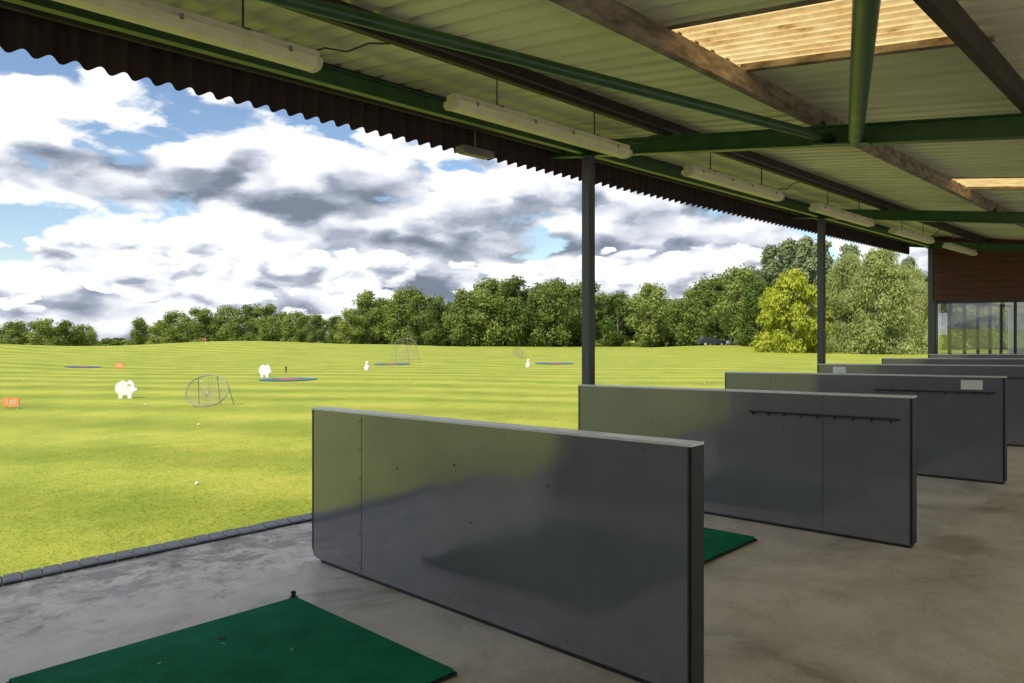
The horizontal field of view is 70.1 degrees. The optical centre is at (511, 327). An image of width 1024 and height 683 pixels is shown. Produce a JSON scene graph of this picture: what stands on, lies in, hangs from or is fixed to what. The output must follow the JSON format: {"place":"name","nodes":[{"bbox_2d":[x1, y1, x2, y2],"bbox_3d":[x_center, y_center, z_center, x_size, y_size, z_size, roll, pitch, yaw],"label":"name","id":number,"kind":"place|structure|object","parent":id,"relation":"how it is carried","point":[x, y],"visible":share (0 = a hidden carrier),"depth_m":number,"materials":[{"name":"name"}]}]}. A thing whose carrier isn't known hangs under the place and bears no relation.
{"place":"outdoors","nodes":[
{"label":"outdoors","id":0,"kind":"place"},
{"bbox_2d":[0,47,927,340],"label":"sky","id":1,"kind":"structure","parent":0,"point":[123,199],"materials":[{"name":"white"}]},
{"bbox_2d":[0,340,1007,576],"bbox_3d":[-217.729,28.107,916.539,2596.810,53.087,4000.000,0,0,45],"label":"grass field","id":2,"kind":"structure","parent":0,"point":[61,410],"depth_m":19.11,"materials":[{"name":"green plant"}]},
{"bbox_2d":[2,398,19,408],"bbox_3d":[-12.500,1.881,18.212,0.420,0.270,0.057,0,0,0],"label":"distance sign","id":3,"kind":"object","parent":2,"relation":"on","point":[10,402],"visible":1,"depth_m":18.19,"materials":[{"name":"orange plastic"}]},
{"bbox_2d":[64,366,99,367],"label":"ring target","id":4,"kind":"object","parent":2,"relation":"on","point":[82,366],"visible":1,"depth_m":42.97},
{"bbox_2d":[115,363,123,368],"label":"distance sign","id":5,"kind":"object","parent":2,"relation":"on","point":[119,365],"visible":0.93,"depth_m":41.99,"materials":[{"name":"orange plastic"}]},
{"bbox_2d":[115,380,137,398],"bbox_3d":[-11.263,1.796,21.297,0.613,0.549,0.094,0,0,-6],"label":"animal target","id":6,"kind":"object","parent":2,"relation":"on","point":[128,388],"visible":1,"depth_m":21.27,"materials":[{"name":"white paint"}]},
{"bbox_2d":[0,513,311,586],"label":"brick edging","id":7,"kind":"object","parent":2,"relation":"on","point":[56,569],"visible":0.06,"depth_m":5.61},
{"bbox_2d":[185,375,233,406],"bbox_3d":[-7.837,1.627,18.875,1.071,0.786,0.928,0,0,3],"label":"target net","id":8,"kind":"object","parent":2,"relation":"on","point":[208,393],"visible":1,"depth_m":18.91,"materials":[{"name":"metal"}]},
{"bbox_2d":[259,365,271,376],"bbox_3d":[-10.816,1.896,31.982,0.636,0.570,0.098,0,0,17],"label":"animal target","id":9,"kind":"object","parent":2,"relation":"on","point":[266,370],"visible":1,"depth_m":31.95,"materials":[{"name":"white paint"}]},
{"bbox_2d":[259,378,316,380],"bbox_3d":[-9.200,2.108,30.000,2.300,0.030,2.300,0,0,45],"label":"ring target","id":10,"kind":"object","parent":2,"relation":"on","point":[279,379],"visible":1,"depth_m":29.68},
{"bbox_2d":[3,358,704,484],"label":"golf balls","id":11,"kind":"object","parent":2,"relation":"on","point":[197,483],"visible":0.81,"depth_m":19.16,"materials":[{"name":"white paint"}]},
{"bbox_2d":[364,361,369,369],"bbox_3d":[-7.950,2.078,40.000,0.300,0.500,0.300,0,0,45],"label":"skittle target","id":12,"kind":"object","parent":2,"relation":"on","point":[367,367],"visible":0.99,"depth_m":39.91,"materials":[{"name":"white paint"}]},
{"bbox_2d":[376,363,408,364],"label":"ring target","id":13,"kind":"object","parent":2,"relation":"on","point":[392,363],"visible":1,"depth_m":48.64},
{"bbox_2d":[391,338,418,362],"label":"target net","id":14,"kind":"object","parent":2,"relation":"on","point":[404,352],"visible":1,"depth_m":50.17,"materials":[{"name":"metal"}]},
{"bbox_2d":[0,267,1007,349],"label":"distant tree line","id":15,"kind":"object","parent":2,"relation":"on","point":[548,313],"visible":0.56,"depth_m":165.04,"materials":[{"name":"green plant"}]},
{"bbox_2d":[511,348,525,357],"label":"target net","id":16,"kind":"object","parent":2,"relation":"on","point":[518,353],"visible":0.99,"depth_m":62.18,"materials":[{"name":"metal"}]},
{"bbox_2d":[537,362,572,363],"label":"ring target","id":17,"kind":"object","parent":2,"relation":"on","point":[554,363],"visible":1,"depth_m":49.47},
{"bbox_2d":[692,276,730,344],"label":"oak tree","id":18,"kind":"object","parent":2,"relation":"on","point":[712,292],"visible":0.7,"depth_m":123.53,"materials":[{"name":"green plant"}]},
{"bbox_2d":[696,337,726,345],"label":"parked car","id":19,"kind":"object","parent":2,"relation":"on","point":[702,341],"visible":0.91,"depth_m":116.22,"materials":[{"name":"paint"}]},
{"bbox_2d":[726,338,743,344],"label":"parked car","id":20,"kind":"object","parent":2,"relation":"on","point":[729,343],"visible":0.28,"depth_m":117.08,"materials":[{"name":"paint"}]},
{"bbox_2d":[710,263,760,345],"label":"oak tree","id":21,"kind":"object","parent":2,"relation":"on","point":[739,280],"visible":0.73,"depth_m":111.23,"materials":[{"name":"green plant"}]},
{"bbox_2d":[731,279,770,346],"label":"oak tree","id":22,"kind":"object","parent":2,"relation":"on","point":[752,293],"visible":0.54,"depth_m":103.51,"materials":[{"name":"green plant"}]},
{"bbox_2d":[753,244,786,330],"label":"poplar tree","id":23,"kind":"object","parent":2,"relation":"on","point":[771,264],"visible":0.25,"depth_m":111.20,"materials":[{"name":"green plant"}]},
{"bbox_2d":[757,286,787,349],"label":"maple tree","id":24,"kind":"object","parent":2,"relation":"on","point":[765,300],"visible":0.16,"depth_m":95.05,"materials":[{"name":"green plant"}]},
{"bbox_2d":[771,237,809,346],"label":"poplar tree","id":25,"kind":"object","parent":2,"relation":"on","point":[788,246],"visible":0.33,"depth_m":113.04,"materials":[{"name":"green plant"}]},
{"bbox_2d":[748,268,835,352],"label":"maple tree","id":26,"kind":"object","parent":2,"relation":"on","point":[788,286],"visible":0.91,"depth_m":84.77,"materials":[{"name":"green plant"}]},
{"bbox_2d":[787,234,827,332],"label":"poplar tree","id":27,"kind":"object","parent":2,"relation":"on","point":[804,252],"visible":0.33,"depth_m":112.02,"materials":[{"name":"green plant"}]},
{"bbox_2d":[813,239,838,293],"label":"poplar tree","id":28,"kind":"object","parent":2,"relation":"on","point":[830,262],"visible":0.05,"depth_m":115.11,"materials":[{"name":"green plant"}]},
{"bbox_2d":[815,289,838,350],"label":"maple tree","id":29,"kind":"object","parent":2,"relation":"on","point":[828,315],"visible":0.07,"depth_m":97.72,"materials":[{"name":"green plant"}]},
{"bbox_2d":[835,243,862,270],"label":"poplar tree","id":30,"kind":"object","parent":2,"relation":"on","point":[855,249],"visible":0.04,"depth_m":117.59,"materials":[{"name":"green plant"}]},
{"bbox_2d":[826,249,878,352],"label":"birch tree","id":31,"kind":"object","parent":2,"relation":"on","point":[846,266],"visible":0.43,"depth_m":91.14,"materials":[{"name":"green plant"}]},
{"bbox_2d":[832,246,927,354],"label":"birch tree","id":32,"kind":"object","parent":2,"relation":"on","point":[873,327],"visible":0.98,"depth_m":82.60,"materials":[{"name":"green plant"}]},
{"bbox_2d":[893,256,922,330],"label":"poplar tree","id":33,"kind":"object","parent":2,"relation":"on","point":[911,261],"visible":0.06,"depth_m":117.07,"materials":[{"name":"green plant"}]},
{"bbox_2d":[894,265,943,352],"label":"birch tree","id":34,"kind":"object","parent":2,"relation":"on","point":[920,297],"visible":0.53,"depth_m":90.95,"materials":[{"name":"green plant"}]},
{"bbox_2d":[0,446,1023,682],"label":"concrete floor","id":35,"kind":"structure","parent":0,"point":[941,600],"depth_m":4.36,"materials":[{"name":"grey concrete"}]},
{"bbox_2d":[5,591,456,682],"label":"golf mat","id":36,"kind":"object","parent":35,"relation":"on","point":[293,638],"visible":1,"depth_m":3.61,"materials":[{"name":"green carpet"}]},
{"bbox_2d":[311,407,703,682],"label":"bay divider","id":37,"kind":"object","parent":35,"relation":"on","point":[586,546],"visible":1,"depth_m":3.80,"materials":[{"name":"paint"}]},
{"bbox_2d":[0,0,1023,383],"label":"driving range shelter","id":38,"kind":"object","parent":35,"relation":"on","point":[904,114],"visible":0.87,"depth_m":5.39,"materials":[{"name":"paint"}]},
{"bbox_2d":[52,0,390,72],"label":"fluorescent light","id":39,"kind":"object","parent":38,"relation":"hanging from","point":[178,22],"visible":1,"depth_m":3.80,"materials":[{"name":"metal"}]},
{"bbox_2d":[455,131,493,159],"bbox_3d":[-0.355,-1.805,7.019,0.120,0.310,0.400,0,0,45],"label":"floodlight","id":40,"kind":"object","parent":38,"relation":"attached to","point":[474,151],"visible":0.84,"depth_m":6.97,"materials":[{"name":"metal"}]},
{"bbox_2d":[444,78,660,158],"bbox_3d":[0.470,-1.667,5.933,0.143,0.327,2.552,0,0,45],"label":"fluorescent light","id":41,"kind":"object","parent":38,"relation":"hanging from","point":[481,110],"visible":1,"depth_m":5.55,"materials":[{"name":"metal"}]},
{"bbox_2d":[681,152,798,200],"bbox_3d":[2.632,-1.667,8.127,0.143,0.327,2.552,0,0,45],"label":"fluorescent light","id":42,"kind":"object","parent":38,"relation":"hanging from","point":[715,178],"visible":0.99,"depth_m":7.77,"materials":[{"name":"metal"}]},
{"bbox_2d":[809,191,883,226],"bbox_3d":[4.793,-1.667,10.321,0.143,0.327,2.552,0,0,45],"label":"fluorescent light","id":43,"kind":"object","parent":38,"relation":"hanging from","point":[831,211],"visible":1,"depth_m":9.96,"materials":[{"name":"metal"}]},
{"bbox_2d":[888,226,939,243],"bbox_3d":[6.955,-1.667,12.515,0.143,0.327,2.552,0,0,45],"label":"fluorescent light","id":44,"kind":"object","parent":38,"relation":"hanging from","point":[902,232],"visible":0.98,"depth_m":12.16,"materials":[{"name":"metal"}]},
{"bbox_2d":[942,239,981,255],"bbox_3d":[9.117,-1.667,14.708,0.143,0.327,2.552,0,0,45],"label":"fluorescent light","id":45,"kind":"object","parent":38,"relation":"hanging from","point":[961,249],"visible":1,"depth_m":14.39,"materials":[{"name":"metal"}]},
{"bbox_2d":[704,527,756,563],"bbox_3d":[0.818,1.646,5.637,1.549,0.073,1.519,0,0,45],"label":"golf mat","id":46,"kind":"object","parent":35,"relation":"on","point":[719,543],"visible":0.03,"depth_m":5.49,"materials":[{"name":"green carpet"}]},
{"bbox_2d":[578,384,916,548],"bbox_3d":[1.820,1.109,6.442,3.142,1.216,0.160,0,0,45],"label":"bay divider","id":47,"kind":"object","parent":35,"relation":"on","point":[839,464],"visible":0.93,"depth_m":5.94,"materials":[{"name":"paint"}]},
{"bbox_2d":[725,372,1006,483],"bbox_3d":[3.968,1.109,8.621,3.142,1.216,0.160,0,0,45],"label":"bay divider","id":48,"kind":"object","parent":35,"relation":"on","point":[961,427],"visible":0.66,"depth_m":7.88,"materials":[{"name":"paint"}]},
{"bbox_2d":[817,364,1023,446],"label":"bay divider","id":49,"kind":"object","parent":35,"relation":"on","point":[1014,374],"visible":0.34,"depth_m":10.27,"materials":[{"name":"paint"}]},
{"bbox_2d":[882,358,1023,364],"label":"bay divider","id":50,"kind":"object","parent":35,"relation":"on","point":[985,361],"visible":0.25,"depth_m":13.16,"materials":[{"name":"paint"}]},
{"bbox_2d":[928,354,1023,357],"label":"bay divider","id":51,"kind":"object","parent":35,"relation":"on","point":[976,355],"visible":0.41,"depth_m":15.60,"materials":[{"name":"paint"}]},
{"bbox_2d":[931,236,1023,353],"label":"glazed clubhouse","id":52,"kind":"structure","parent":35,"relation":"on","point":[989,279],"depth_m":16.36,"materials":[{"name":"brown wood"}]},
{"bbox_2d":[934,299,1023,353],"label":"window frame","id":53,"kind":"structure","parent":52,"relation":"in","point":[1015,301],"depth_m":17.82,"materials":[{"name":"grey metal"}]}
]}

